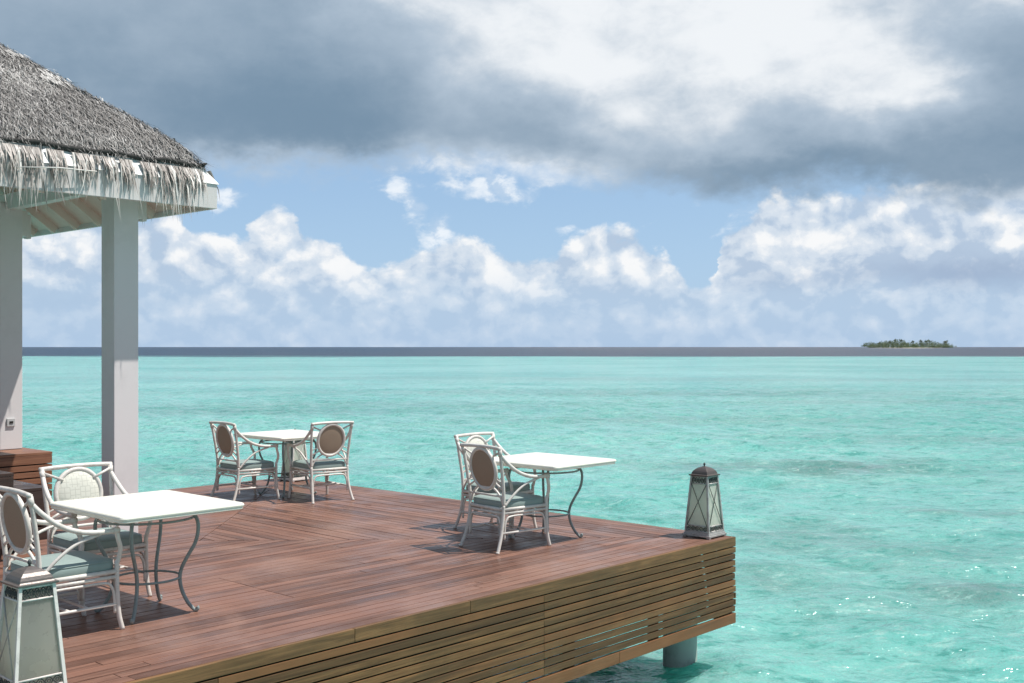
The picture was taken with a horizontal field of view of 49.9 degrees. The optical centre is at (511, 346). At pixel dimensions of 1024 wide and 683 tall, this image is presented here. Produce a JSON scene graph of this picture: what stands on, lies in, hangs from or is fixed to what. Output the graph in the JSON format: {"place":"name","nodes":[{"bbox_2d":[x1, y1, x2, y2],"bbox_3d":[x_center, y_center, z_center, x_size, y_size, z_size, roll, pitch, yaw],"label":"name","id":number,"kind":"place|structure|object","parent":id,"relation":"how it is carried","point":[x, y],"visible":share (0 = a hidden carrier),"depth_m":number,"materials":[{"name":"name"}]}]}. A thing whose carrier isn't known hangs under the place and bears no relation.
{"place":"outdoors","nodes":[
{"label":"outdoors","id":0,"kind":"place"},
{"bbox_2d":[0,0,1023,346],"label":"sky","id":1,"kind":"structure","parent":0,"point":[388,173],"materials":[{"name":"blue"}]},
{"bbox_2d":[22,347,1023,682],"bbox_3d":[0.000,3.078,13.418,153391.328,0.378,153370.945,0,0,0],"label":"sea","id":2,"kind":"structure","parent":0,"point":[872,505],"depth_m":33.33,"materials":[{"name":"liquid"}]},
{"bbox_2d":[0,478,735,682],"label":"wooden deck","id":3,"kind":"structure","parent":2,"relation":"in","point":[336,584],"depth_m":8.65,"materials":[{"name":"brown wood"}]},
{"bbox_2d":[0,471,13,561],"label":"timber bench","id":4,"kind":"object","parent":3,"relation":"on","point":[6,479],"visible":0.27,"depth_m":9.22,"materials":[{"name":"brown wood"}]},
{"bbox_2d":[2,480,48,553],"bbox_3d":[-4.900,1.520,9.533,0.857,0.560,1.412,0,0,43],"label":"timber step","id":5,"kind":"object","parent":3,"relation":"on","point":[35,490],"visible":0.3,"depth_m":9.71,"materials":[{"name":"brown wood"}]},
{"bbox_2d":[0,447,51,508],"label":"timber plinth","id":6,"kind":"structure","parent":3,"relation":"on","point":[23,464],"depth_m":11.85,"materials":[{"name":"brown wood"}]},
{"bbox_2d":[0,559,66,682],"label":"lantern","id":7,"kind":"object","parent":3,"relation":"on","point":[31,647],"visible":1,"depth_m":5.64,"materials":[{"name":"grey metal"}]},
{"bbox_2d":[0,486,124,629],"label":"armchair","id":8,"kind":"object","parent":3,"relation":"on","point":[68,564],"visible":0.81,"depth_m":6.84,"materials":[{"name":"wicker"}]},
{"bbox_2d":[38,462,151,608],"bbox_3d":[-3.017,1.334,7.963,0.652,0.943,0.617,0,0,43],"label":"armchair","id":9,"kind":"object","parent":3,"relation":"on","point":[77,481],"visible":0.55,"depth_m":7.97,"materials":[{"name":"wicker"}]},
{"bbox_2d":[0,43,219,532],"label":"thatched pavilion","id":10,"kind":"structure","parent":3,"relation":"on","point":[73,157],"depth_m":10.46,"materials":[{"name":"plant"}]},
{"bbox_2d":[49,490,243,623],"bbox_3d":[-2.480,1.427,7.470,1.020,0.746,0.900,0,0,43],"label":"dining table","id":11,"kind":"object","parent":3,"relation":"on","point":[131,510],"visible":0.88,"depth_m":7.36,"materials":[{"name":"beige stone"}]},
{"bbox_2d":[209,421,279,500],"bbox_3d":[-3.152,1.334,12.954,0.652,0.943,0.617,0,0,-44],"label":"armchair","id":12,"kind":"object","parent":3,"relation":"on","point":[224,441],"visible":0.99,"depth_m":12.81,"materials":[{"name":"wicker"}]},
{"bbox_2d":[233,429,318,497],"bbox_3d":[-2.740,1.427,13.430,1.020,0.746,0.900,0,0,43],"label":"dining table","id":13,"kind":"object","parent":3,"relation":"on","point":[291,435],"visible":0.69,"depth_m":13.25,"materials":[{"name":"beige stone"}]},
{"bbox_2d":[279,429,308,481],"bbox_3d":[-2.931,1.450,14.859,0.304,0.701,0.304,0,0,43],"label":"lantern","id":14,"kind":"object","parent":3,"relation":"on","point":[297,455],"visible":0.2,"depth_m":14.79,"materials":[{"name":"white glass"}]},
{"bbox_2d":[286,421,354,503],"bbox_3d":[-2.267,1.334,13.016,0.617,0.943,0.652,0,0,-38],"label":"armchair","id":15,"kind":"object","parent":3,"relation":"on","point":[332,438],"visible":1,"depth_m":12.85,"materials":[{"name":"wicker"}]},
{"bbox_2d":[453,432,536,534],"bbox_3d":[-0.165,1.334,10.913,0.652,0.943,0.617,0,0,43],"label":"armchair","id":16,"kind":"object","parent":3,"relation":"on","point":[475,437],"visible":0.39,"depth_m":10.88,"materials":[{"name":"wicker"}]},
{"bbox_2d":[459,443,550,553],"bbox_3d":[-0.061,1.334,9.961,0.652,0.943,0.617,0,0,-40],"label":"armchair","id":17,"kind":"object","parent":3,"relation":"on","point":[484,471],"visible":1,"depth_m":9.81,"materials":[{"name":"wicker"}]},
{"bbox_2d":[494,452,615,543],"bbox_3d":[0.317,1.427,10.370,1.020,0.746,0.900,0,0,43],"label":"dining table","id":18,"kind":"object","parent":3,"relation":"on","point":[548,462],"visible":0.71,"depth_m":10.21,"materials":[{"name":"beige stone"}]},
{"bbox_2d":[682,462,726,539],"bbox_3d":[1.832,1.450,10.472,0.304,0.701,0.304,0,0,43],"label":"lantern","id":19,"kind":"object","parent":3,"relation":"on","point":[704,515],"visible":1,"depth_m":10.40,"materials":[{"name":"white glass"}]},
{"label":"island","id":20,"kind":"structure","parent":0,"visible":0},
{"bbox_2d":[861,339,956,347],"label":"island","id":21,"kind":"structure","parent":20,"relation":"on","point":[903,344],"depth_m":2972.04,"materials":[{"name":"green plant"}]}
]}

